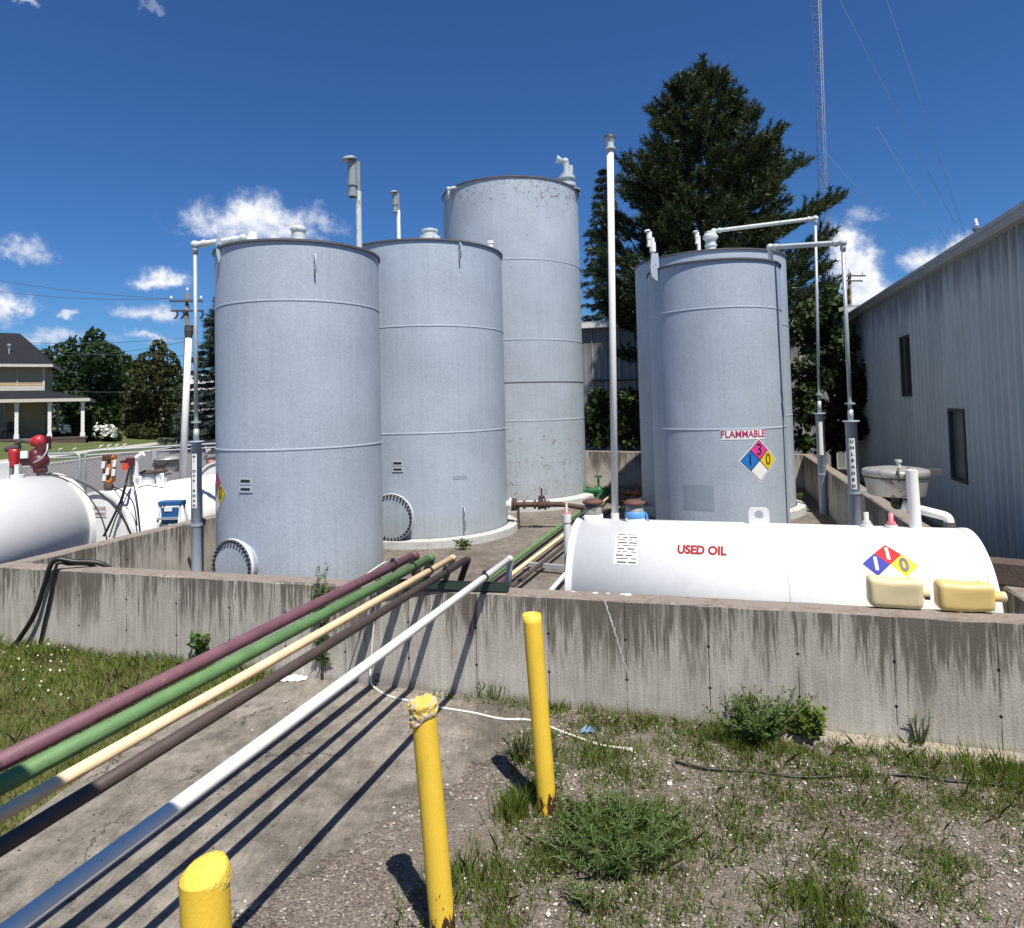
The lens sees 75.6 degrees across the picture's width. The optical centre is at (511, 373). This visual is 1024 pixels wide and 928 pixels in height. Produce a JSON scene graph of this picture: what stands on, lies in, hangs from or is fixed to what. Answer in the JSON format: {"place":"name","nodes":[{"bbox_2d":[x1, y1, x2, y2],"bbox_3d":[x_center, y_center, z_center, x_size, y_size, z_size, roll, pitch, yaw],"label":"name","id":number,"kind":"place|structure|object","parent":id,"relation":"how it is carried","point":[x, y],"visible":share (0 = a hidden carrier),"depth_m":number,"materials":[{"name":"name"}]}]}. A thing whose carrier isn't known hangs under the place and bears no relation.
{"place":"outdoors","nodes":[
{"label":"outdoors","id":0,"kind":"place"},
{"bbox_2d":[1,422,13,438],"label":"porch chair","id":1,"kind":"object","parent":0,"point":[10,427],"visible":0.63,"depth_m":40.95,"materials":[{"name":"black wood"}]},
{"bbox_2d":[0,442,170,461],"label":"pavement","id":2,"kind":"structure","parent":0,"point":[84,451],"depth_m":38.67,"materials":[{"name":"concrete"}]},
{"bbox_2d":[0,396,204,462],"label":"lawn","id":3,"kind":"structure","parent":0,"point":[69,447],"depth_m":39.33,"materials":[{"name":"green plant"}]},
{"bbox_2d":[0,333,94,442],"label":"house","id":4,"kind":"structure","parent":3,"relation":"on","point":[29,396],"depth_m":42.05,"materials":[{"name":"beige"}]},
{"bbox_2d":[0,403,5,428],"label":"window","id":5,"kind":"structure","parent":4,"relation":"in","point":[2,405],"depth_m":41.43,"materials":[{"name":"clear glass"}]},
{"bbox_2d":[52,413,95,439],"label":"shrub","id":6,"kind":"object","parent":3,"relation":"on","point":[73,424],"visible":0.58,"depth_m":42.50,"materials":[{"name":"green plant"}]},
{"bbox_2d":[40,326,131,428],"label":"tree","id":7,"kind":"object","parent":3,"relation":"on","point":[92,373],"visible":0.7,"depth_m":55.02,"materials":[{"name":"green plant"}]},
{"bbox_2d":[85,422,122,441],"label":"shrub","id":8,"kind":"object","parent":3,"relation":"on","point":[108,433],"visible":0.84,"depth_m":43.11,"materials":[{"name":"white plant"}]},
{"bbox_2d":[102,351,149,425],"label":"tree","id":9,"kind":"object","parent":3,"relation":"on","point":[124,359],"visible":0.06,"depth_m":59.58,"materials":[{"name":"green plant"}]},
{"bbox_2d":[124,423,159,439],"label":"shrub","id":10,"kind":"object","parent":3,"relation":"on","point":[136,431],"visible":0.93,"depth_m":46.48,"materials":[{"name":"green plant"}]},
{"bbox_2d":[117,337,190,437],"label":"cedar tree","id":11,"kind":"object","parent":3,"relation":"on","point":[160,373],"visible":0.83,"depth_m":48.69,"materials":[{"name":"green plant"}]},
{"bbox_2d":[169,287,203,375],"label":"utility pole","id":12,"kind":"object","parent":3,"relation":"on","point":[186,311],"visible":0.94,"depth_m":48.04,"materials":[{"name":"brown wood"}]},
{"bbox_2d":[0,291,172,299],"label":"power line","id":13,"kind":"object","parent":12,"relation":"attached to","point":[89,298],"visible":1,"depth_m":48.10,"materials":[{"name":"metal"}]},
{"bbox_2d":[4,281,200,299],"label":"power line","id":14,"kind":"object","parent":12,"relation":"attached to","point":[98,293],"visible":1,"depth_m":48.12,"materials":[{"name":"metal"}]},
{"bbox_2d":[41,350,183,355],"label":"power line","id":15,"kind":"object","parent":12,"relation":"attached to","point":[104,354],"visible":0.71,"depth_m":47.92,"materials":[{"name":"metal"}]},
{"bbox_2d":[55,338,179,343],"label":"power line","id":16,"kind":"object","parent":12,"relation":"attached to","point":[111,342],"visible":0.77,"depth_m":47.97,"materials":[{"name":"metal"}]},
{"bbox_2d":[64,341,184,355],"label":"power line","id":17,"kind":"object","parent":12,"relation":"attached to","point":[117,352],"visible":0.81,"depth_m":47.93,"materials":[{"name":"metal"}]},
{"bbox_2d":[53,387,199,391],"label":"power line","id":18,"kind":"object","parent":12,"relation":"attached to","point":[141,391],"visible":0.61,"depth_m":47.81,"materials":[{"name":"metal"}]},
{"bbox_2d":[189,375,211,427],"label":"house","id":19,"kind":"structure","parent":3,"relation":"on","point":[191,381],"depth_m":57.97,"materials":[{"name":"white paint"}]},
{"bbox_2d":[13,449,215,492],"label":"road","id":20,"kind":"structure","parent":0,"point":[61,469],"depth_m":27.67,"materials":[{"name":"grey asphalt"}]},
{"bbox_2d":[19,448,81,485],"bbox_3d":[-9.729,2.406,13.920,1.329,1.676,0.095,-1,-2,0],"label":"chain link fence","id":21,"kind":"object","parent":20,"relation":"on","point":[69,458],"visible":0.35,"depth_m":13.93,"materials":[{"name":"grey metal"}]},
{"bbox_2d":[0,0,1023,390],"label":"sky","id":22,"kind":"structure","parent":0,"point":[133,133],"materials":[{"name":"blue"}]},
{"bbox_2d":[5,467,1023,927],"bbox_3d":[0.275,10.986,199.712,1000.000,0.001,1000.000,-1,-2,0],"label":"ground","id":23,"kind":"structure","parent":0,"point":[369,887],"depth_m":3.45,"materials":[{"name":"grey gravel"}]},
{"bbox_2d":[0,435,131,563],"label":"horizontal tank","id":24,"kind":"object","parent":23,"relation":"on","point":[43,511],"visible":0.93,"depth_m":8.28,"materials":[{"name":"white metal"}]},
{"bbox_2d":[22,447,170,469],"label":"kerb","id":25,"kind":"structure","parent":23,"relation":"on","point":[61,462],"depth_m":32.66,"materials":[{"name":"concrete"}]},
{"bbox_2d":[13,514,215,571],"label":"concrete wall","id":26,"kind":"structure","parent":23,"relation":"on","point":[167,547],"depth_m":8.79,"materials":[{"name":"grey concrete"}]},
{"bbox_2d":[0,634,274,836],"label":"turf","id":27,"kind":"structure","parent":23,"relation":"on","point":[50,772],"depth_m":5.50,"materials":[{"name":"plant"}]},
{"bbox_2d":[1,638,68,698],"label":"clover heads","id":28,"kind":"object","parent":27,"relation":"on","point":[50,669],"visible":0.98,"depth_m":6.05,"materials":[{"name":"white plant"}]},
{"bbox_2d":[186,630,210,657],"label":"leafy weed","id":29,"kind":"object","parent":27,"relation":"on","point":[199,645],"visible":0.7,"depth_m":6.16,"materials":[{"name":"green plant"}]},
{"bbox_2d":[82,443,215,493],"bbox_3d":[-8.056,2.393,14.951,2.840,1.707,0.098,1,-3,-43],"label":"chain link fence","id":30,"kind":"object","parent":23,"relation":"on","point":[86,454],"visible":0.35,"depth_m":14.53,"materials":[{"name":"grey metal"}]},
{"bbox_2d":[87,325,215,541],"bbox_3d":[-5.935,1.058,11.388,2.302,3.961,3.918,-2,-3,15],"label":"horizontal tank","id":31,"kind":"object","parent":23,"relation":"on","point":[135,503],"visible":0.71,"depth_m":10.12,"materials":[{"name":"white metal"}]},
{"bbox_2d":[155,499,187,527],"bbox_3d":[-5.003,2.410,9.725,0.446,1.082,0.695,-1,-2,0],"label":"step ladder","id":32,"kind":"object","parent":23,"relation":"on","point":[170,514],"visible":0.52,"depth_m":9.63,"materials":[{"name":"blue plastic"}]},
{"bbox_2d":[156,289,214,453],"bbox_3d":[-17.265,-0.433,40.196,7.591,10.352,7.181,-1,-2,0],"label":"spruce tree","id":33,"kind":"object","parent":23,"relation":"on","point":[207,396],"visible":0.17,"depth_m":38.76,"materials":[{"name":"green plant"}]},
{"bbox_2d":[178,850,231,927],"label":"bollard","id":34,"kind":"object","parent":23,"relation":"on","point":[204,891],"visible":1,"depth_m":1.63,"materials":[{"name":"yellow metal"}]},
{"bbox_2d":[202,461,215,475],"bbox_3d":[-5.634,2.529,15.145,1.264,1.332,3.024,-2,-3,17],"label":"horizontal tank","id":35,"kind":"object","parent":23,"relation":"on","point":[209,469],"visible":0.05,"depth_m":13.81,"materials":[{"name":"white metal"}]},
{"bbox_2d":[203,440,215,463],"bbox_3d":[-7.239,2.459,16.093,0.578,1.632,1.406,-1,-3,-18],"label":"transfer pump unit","id":36,"kind":"object","parent":23,"relation":"on","point":[208,452],"visible":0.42,"depth_m":16.34,"materials":[{"name":"metal"}]},
{"bbox_2d":[0,675,530,927],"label":"concrete slab","id":37,"kind":"structure","parent":23,"relation":"on","point":[317,785],"depth_m":4.04,"materials":[{"name":"grey concrete"}]},
{"bbox_2d":[281,674,307,681],"bbox_3d":[-1.919,2.683,5.839,0.263,0.019,0.142,-1,-2,0],"label":"paper scrap","id":38,"kind":"object","parent":37,"relation":"on","point":[294,677],"visible":0.89,"depth_m":5.83,"materials":[{"name":"white paper"}]},
{"bbox_2d":[308,562,331,679],"bbox_3d":[-1.681,2.178,5.841,0.262,1.037,0.200,-3,-3,28],"label":"tall weed","id":39,"kind":"object","parent":37,"relation":"on","point":[321,659],"visible":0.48,"depth_m":5.81,"materials":[{"name":"green plant"}]},
{"bbox_2d":[475,680,509,699],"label":"grass clump","id":40,"kind":"object","parent":37,"relation":"on","point":[490,687],"visible":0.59,"depth_m":5.35,"materials":[{"name":"green plant"}]},
{"bbox_2d":[369,592,632,751],"bbox_3d":[-0.215,2.225,5.085,2.353,0.806,0.144,-3,-3,28],"label":"extension cord","id":41,"kind":"object","parent":37,"relation":"on","point":[466,711],"visible":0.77,"depth_m":5.12,"materials":[{"name":"white plastic"}]},
{"bbox_2d":[408,693,455,927],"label":"bollard","id":42,"kind":"object","parent":23,"relation":"on","point":[422,718],"visible":1,"depth_m":2.95,"materials":[{"name":"yellow metal"}]},
{"bbox_2d":[396,825,549,925],"bbox_3d":[-0.141,2.469,3.278,0.672,0.154,0.601,-3,-3,31],"label":"grass clump","id":43,"kind":"object","parent":23,"relation":"on","point":[485,868],"visible":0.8,"depth_m":3.29,"materials":[{"name":"green plant"}]},
{"bbox_2d":[0,695,1017,927],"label":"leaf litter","id":44,"kind":"object","parent":23,"relation":"on","point":[412,924],"visible":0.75,"depth_m":3.77,"materials":[{"name":"brown plant"}]},
{"bbox_2d":[477,767,545,825],"bbox_3d":[-0.040,2.476,3.829,0.453,0.182,0.272,0,-3,-22],"label":"grass clump","id":45,"kind":"object","parent":23,"relation":"on","point":[510,803],"visible":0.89,"depth_m":3.81,"materials":[{"name":"green plant"}]},
{"bbox_2d":[0,562,1023,764],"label":"concrete wall","id":46,"kind":"structure","parent":23,"relation":"on","point":[882,673],"depth_m":5.05,"materials":[{"name":"grey concrete"}]},
{"bbox_2d":[9,557,111,648],"bbox_3d":[-4.886,2.470,6.803,1.604,1.179,0.226,-1,-2,0],"label":"black hose","id":47,"kind":"object","parent":46,"relation":"hanging from","point":[53,561],"visible":0.84,"depth_m":6.75,"materials":[{"name":"rubber"}]},
{"bbox_2d":[39,561,95,647],"bbox_3d":[-4.531,2.397,6.795,0.684,0.967,0.140,-1,-3,-15],"label":"black hose","id":48,"kind":"object","parent":46,"relation":"hanging from","point":[50,598],"visible":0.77,"depth_m":6.74,"materials":[{"name":"rubber"}]},
{"bbox_2d":[375,578,508,591],"bbox_3d":[-0.593,1.768,5.537,1.156,0.058,0.066,-2,-3,12],"label":"pipe support","id":49,"kind":"object","parent":46,"relation":"on","point":[461,585],"visible":0.69,"depth_m":5.48,"materials":[{"name":"metal"}]},
{"bbox_2d":[0,551,505,771],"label":"fuel pipeline","id":50,"kind":"object","parent":49,"relation":"on","point":[20,751],"visible":0.73,"depth_m":3.46,"materials":[{"name":"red metal"}]},
{"bbox_2d":[0,556,564,927],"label":"fuel pipeline","id":51,"kind":"object","parent":49,"relation":"on","point":[38,908],"visible":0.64,"depth_m":2.45,"materials":[{"name":"white paint"}]},
{"bbox_2d":[0,475,618,795],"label":"fuel pipeline","id":52,"kind":"object","parent":49,"relation":"on","point":[34,767],"visible":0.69,"depth_m":3.37,"materials":[{"name":"green metal"}]},
{"bbox_2d":[0,499,625,856],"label":"fuel pipeline","id":53,"kind":"object","parent":49,"relation":"on","point":[17,836],"visible":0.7,"depth_m":2.91,"materials":[{"name":"brown metal"}]},
{"bbox_2d":[0,483,641,823],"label":"fuel pipeline","id":54,"kind":"object","parent":49,"relation":"on","point":[29,798],"visible":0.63,"depth_m":3.13,"materials":[{"name":"yellow metal"}]},
{"bbox_2d":[866,574,930,608],"bbox_3d":[2.748,1.551,4.704,0.391,0.220,0.157,-2,-3,18],"label":"plastic jug","id":55,"kind":"object","parent":46,"relation":"on","point":[898,592],"visible":1,"depth_m":4.65,"materials":[{"name":"beige plastic"}]},
{"bbox_2d":[933,579,1007,611],"bbox_3d":[3.173,1.535,4.575,0.419,0.210,0.157,-2,-3,16],"label":"plastic jug","id":56,"kind":"object","parent":46,"relation":"on","point":[965,596],"visible":1,"depth_m":4.52,"materials":[{"name":"yellow plastic"}]},
{"bbox_2d":[500,718,531,763],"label":"dry weed","id":57,"kind":"object","parent":23,"relation":"on","point":[519,745],"visible":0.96,"depth_m":4.41,"materials":[{"name":"green plant"}]},
{"bbox_2d":[522,611,556,816],"bbox_3d":[0.169,2.074,3.901,0.190,1.285,0.112,-3,-3,26],"label":"bollard","id":58,"kind":"object","parent":23,"relation":"on","point":[539,713],"visible":0.95,"depth_m":3.86,"materials":[{"name":"yellow metal"}]},
{"bbox_2d":[103,710,1023,927],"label":"gravel stones","id":59,"kind":"object","parent":23,"relation":"on","point":[548,913],"visible":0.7,"depth_m":3.51,"materials":[{"name":"grey gravel"}]},
{"bbox_2d":[579,725,594,732],"bbox_3d":[0.550,2.576,4.793,0.132,0.018,0.102,-1,-2,0],"label":"rubber glove","id":60,"kind":"object","parent":23,"relation":"on","point":[587,729],"visible":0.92,"depth_m":4.79,"materials":[{"name":"blue rubber"}]},
{"bbox_2d":[557,871,626,915],"bbox_3d":[0.373,2.460,3.107,0.349,0.144,0.197,-3,-3,24],"label":"feathery weed","id":61,"kind":"object","parent":23,"relation":"on","point":[580,895],"visible":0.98,"depth_m":3.12,"materials":[{"name":"green plant"}]},
{"bbox_2d":[584,386,617,450],"bbox_3d":[2.697,1.784,20.245,1.109,2.846,1.103,-1,-2,0],"label":"bush","id":62,"kind":"object","parent":23,"relation":"on","point":[597,405],"visible":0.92,"depth_m":20.02,"materials":[{"name":"green plant"}]},
{"bbox_2d":[580,168,627,321],"bbox_3d":[4.063,-2.796,29.223,5.144,12.692,5.493,-1,-2,0],"label":"spruce tree","id":63,"kind":"object","parent":23,"relation":"on","point":[599,190],"visible":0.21,"depth_m":29.21,"materials":[{"name":"green plant"}]},
{"bbox_2d":[531,776,700,884],"bbox_3d":[0.551,2.446,3.567,0.899,0.202,0.698,-1,-2,0],"label":"feathery weed","id":64,"kind":"object","parent":23,"relation":"on","point":[622,847],"visible":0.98,"depth_m":3.48,"materials":[{"name":"green plant"}]},
{"bbox_2d":[617,386,640,450],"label":"bush","id":65,"kind":"object","parent":23,"relation":"on","point":[626,400],"visible":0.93,"depth_m":20.04,"materials":[{"name":"green plant"}]},
{"bbox_2d":[346,683,1023,927],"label":"grass tufts","id":66,"kind":"object","parent":23,"relation":"on","point":[713,731],"visible":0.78,"depth_m":3.73,"materials":[{"name":"green plant"}]},
{"bbox_2d":[585,450,811,489],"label":"concrete wall","id":67,"kind":"structure","parent":23,"relation":"on","point":[629,468],"depth_m":18.09,"materials":[{"name":"grey concrete"}]},
{"bbox_2d":[381,693,1022,927],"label":"ground weeds","id":68,"kind":"object","parent":23,"relation":"on","point":[769,834],"visible":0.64,"depth_m":3.73,"materials":[{"name":"green plant"}]},
{"bbox_2d":[584,52,849,408],"bbox_3d":[6.428,-3.358,20.370,8.542,13.340,6.367,-1,-2,0],"label":"pine tree","id":69,"kind":"object","parent":23,"relation":"on","point":[740,197],"visible":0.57,"depth_m":19.40,"materials":[{"name":"green plant"}]},
{"bbox_2d":[581,305,858,466],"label":"metal building","id":70,"kind":"structure","parent":23,"relation":"on","point":[595,353],"depth_m":23.96,"materials":[{"name":"metal"}]},
{"bbox_2d":[702,684,818,748],"bbox_3d":[1.699,2.388,4.607,0.762,0.350,0.491,0,-3,-27],"label":"bushy weed","id":71,"kind":"object","parent":23,"relation":"on","point":[767,724],"visible":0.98,"depth_m":4.56,"materials":[{"name":"green plant"}]},
{"bbox_2d":[785,701,827,743],"bbox_3d":[2.052,2.420,4.594,0.312,0.265,0.238,-1,-2,0],"label":"leafy weed","id":72,"kind":"object","parent":23,"relation":"on","point":[807,722],"visible":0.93,"depth_m":4.56,"materials":[{"name":"green plant"}]},
{"bbox_2d":[788,283,870,469],"bbox_3d":[8.695,0.256,17.591,2.924,5.365,1.602,-1,-2,0],"label":"maple tree","id":73,"kind":"object","parent":23,"relation":"on","point":[833,378],"visible":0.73,"depth_m":17.31,"materials":[{"name":"green plant"}]},
{"bbox_2d":[751,852,936,927],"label":"grass clump","id":74,"kind":"object","parent":23,"relation":"on","point":[860,908],"visible":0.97,"depth_m":3.05,"materials":[{"name":"green plant"}]},
{"bbox_2d":[675,761,1023,786],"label":"black cable","id":75,"kind":"object","parent":23,"relation":"on","point":[819,776],"visible":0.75,"depth_m":4.13,"materials":[{"name":"rubber"}]},
{"bbox_2d":[837,268,865,305],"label":"utility pole","id":76,"kind":"object","parent":23,"relation":"on","point":[849,276],"visible":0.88,"depth_m":62.20,"materials":[{"name":"brown wood"}]},
{"bbox_2d":[855,908,898,927],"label":"black cable","id":77,"kind":"object","parent":23,"relation":"on","point":[879,919],"visible":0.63,"depth_m":3.00,"materials":[{"name":"rubber"}]},
{"bbox_2d":[812,0,968,278],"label":"radio mast","id":78,"kind":"object","parent":23,"relation":"on","point":[821,97],"visible":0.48,"depth_m":34.52,"materials":[{"name":"metal"}]},
{"bbox_2d":[804,455,1023,613],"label":"concrete wall","id":79,"kind":"structure","parent":23,"relation":"on","point":[878,508],"depth_m":11.17,"materials":[{"name":"grey concrete"}]},
{"bbox_2d":[990,557,1023,587],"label":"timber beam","id":80,"kind":"structure","parent":79,"relation":"on","point":[1009,571],"depth_m":5.10,"materials":[{"name":"brown wood"}]},
{"bbox_2d":[906,706,933,745],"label":"dry weed","id":81,"kind":"object","parent":23,"relation":"on","point":[919,737],"visible":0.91,"depth_m":4.42,"materials":[{"name":"green plant"}]},
{"bbox_2d":[843,201,1023,559],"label":"metal building","id":82,"kind":"structure","parent":23,"relation":"on","point":[941,353],"depth_m":10.59,"materials":[{"name":"paint"}]},
{"bbox_2d":[899,334,911,396],"bbox_3d":[8.089,-0.160,13.478,0.103,1.242,0.775,-2,-3,17],"label":"window","id":83,"kind":"structure","parent":82,"relation":"in","point":[906,338],"depth_m":13.74,"materials":[{"name":"glass"}]},
{"bbox_2d":[947,408,968,484],"bbox_3d":[7.302,1.161,10.756,0.103,1.190,0.741,-2,-3,17],"label":"window","id":84,"kind":"structure","parent":82,"relation":"in","point":[959,414],"depth_m":10.93,"materials":[{"name":"glass"}]},
{"bbox_2d":[917,735,1023,809],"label":"grass clump","id":85,"kind":"object","parent":23,"relation":"on","point":[990,775],"visible":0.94,"depth_m":4.03,"materials":[{"name":"green plant"}]},
{"bbox_2d":[212,487,838,589],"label":"containment floor","id":86,"kind":"structure","parent":0,"point":[534,527],"depth_m":10.88,"materials":[{"name":"concrete"}]},
{"bbox_2d":[186,234,256,571],"bbox_3d":[-4.045,0.451,9.309,1.015,4.901,0.230,-1,-3,-20],"label":"standpipe","id":87,"kind":"object","parent":86,"relation":"on","point":[196,524],"visible":0.78,"depth_m":9.13,"materials":[{"name":"metal"}]},
{"bbox_2d":[212,155,383,579],"bbox_3d":[-3.118,-0.271,9.664,2.356,6.327,2.497,-1,-2,0],"label":"storage tank","id":88,"kind":"object","parent":86,"relation":"on","point":[298,480],"visible":0.92,"depth_m":8.70,"materials":[{"name":"metal"}]},
{"bbox_2d":[383,515,517,549],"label":"plinth","id":89,"kind":"structure","parent":86,"relation":"on","point":[510,527],"depth_m":11.10,"materials":[{"name":"concrete"}]},
{"bbox_2d":[362,190,604,540],"bbox_3d":[-0.976,-0.346,13.013,4.498,6.658,3.136,0,-3,-22],"label":"storage tank","id":90,"kind":"object","parent":89,"relation":"on","point":[443,440],"visible":0.86,"depth_m":11.37,"materials":[{"name":"metal"}]},
{"bbox_2d":[453,538,472,548],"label":"weed","id":91,"kind":"object","parent":86,"relation":"on","point":[465,544],"visible":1,"depth_m":10.85,"materials":[{"name":"green plant"}]},
{"bbox_2d":[526,562,564,569],"bbox_3d":[0.482,2.689,9.248,0.670,0.060,0.050,-3,-3,26],"label":"support","id":92,"kind":"object","parent":86,"relation":"on","point":[550,566],"visible":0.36,"depth_m":9.21,"materials":[{"name":"white metal"}]},
{"bbox_2d":[508,487,595,512],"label":"plinth","id":93,"kind":"structure","parent":86,"relation":"on","point":[577,499],"depth_m":14.70,"materials":[{"name":"concrete"}]},
{"bbox_2d":[442,155,585,500],"bbox_3d":[0.036,-1.339,16.473,3.426,8.449,3.426,-1,-2,0],"label":"storage tank","id":94,"kind":"object","parent":93,"relation":"on","point":[528,225],"visible":0.77,"depth_m":14.94,"materials":[{"name":"metal"}]},
{"bbox_2d":[644,229,790,523],"bbox_3d":[3.499,0.159,11.470,2.349,5.293,2.256,-1,-2,0],"label":"storage tank","id":95,"kind":"object","parent":86,"relation":"on","point":[719,427],"visible":0.97,"depth_m":10.51,"materials":[{"name":"metal"}]},
{"bbox_2d":[638,497,806,518],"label":"plinth","id":96,"kind":"structure","parent":86,"relation":"on","point":[799,509],"depth_m":13.35,"materials":[{"name":"concrete"}]},
{"bbox_2d":[634,230,795,507],"bbox_3d":[4.346,-0.197,14.367,3.206,5.890,3.206,-1,-2,0],"label":"storage tank","id":97,"kind":"object","parent":96,"relation":"on","point":[709,251],"visible":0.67,"depth_m":13.78,"materials":[{"name":"metal"}]},
{"bbox_2d":[711,215,827,513],"bbox_3d":[5.380,-0.183,13.664,2.218,6.071,0.231,-2,-3,17],"label":"standpipe","id":98,"kind":"object","parent":86,"relation":"on","point":[821,463],"visible":0.93,"depth_m":13.37,"materials":[{"name":"metal"}]},
{"bbox_2d":[562,134,1003,612],"bbox_3d":[2.047,0.128,5.820,3.317,4.933,1.220,-2,-3,17],"label":"oil tank","id":99,"kind":"object","parent":86,"relation":"on","point":[634,551],"visible":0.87,"depth_m":5.42,"materials":[{"name":"white metal"}]},
{"bbox_2d":[796,493,806,499],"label":"weed","id":100,"kind":"object","parent":86,"relation":"on","point":[798,495],"visible":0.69,"depth_m":15.05,"materials":[{"name":"green plant"}]},
{"bbox_2d":[766,239,866,525],"bbox_3d":[4.628,0.266,10.119,0.365,4.907,1.587,0,-3,-34],"label":"standpipe","id":101,"kind":"object","parent":86,"relation":"on","point":[854,491],"visible":0.98,"depth_m":9.55,"materials":[{"name":"metal"}]},
{"bbox_2d":[972,218,979,231],"bbox_3d":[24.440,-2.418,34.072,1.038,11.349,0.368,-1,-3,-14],"label":"roof vent","id":102,"kind":"object","parent":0,"point":[976,225],"visible":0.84,"depth_m":34.11,"materials":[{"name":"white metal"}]}
]}

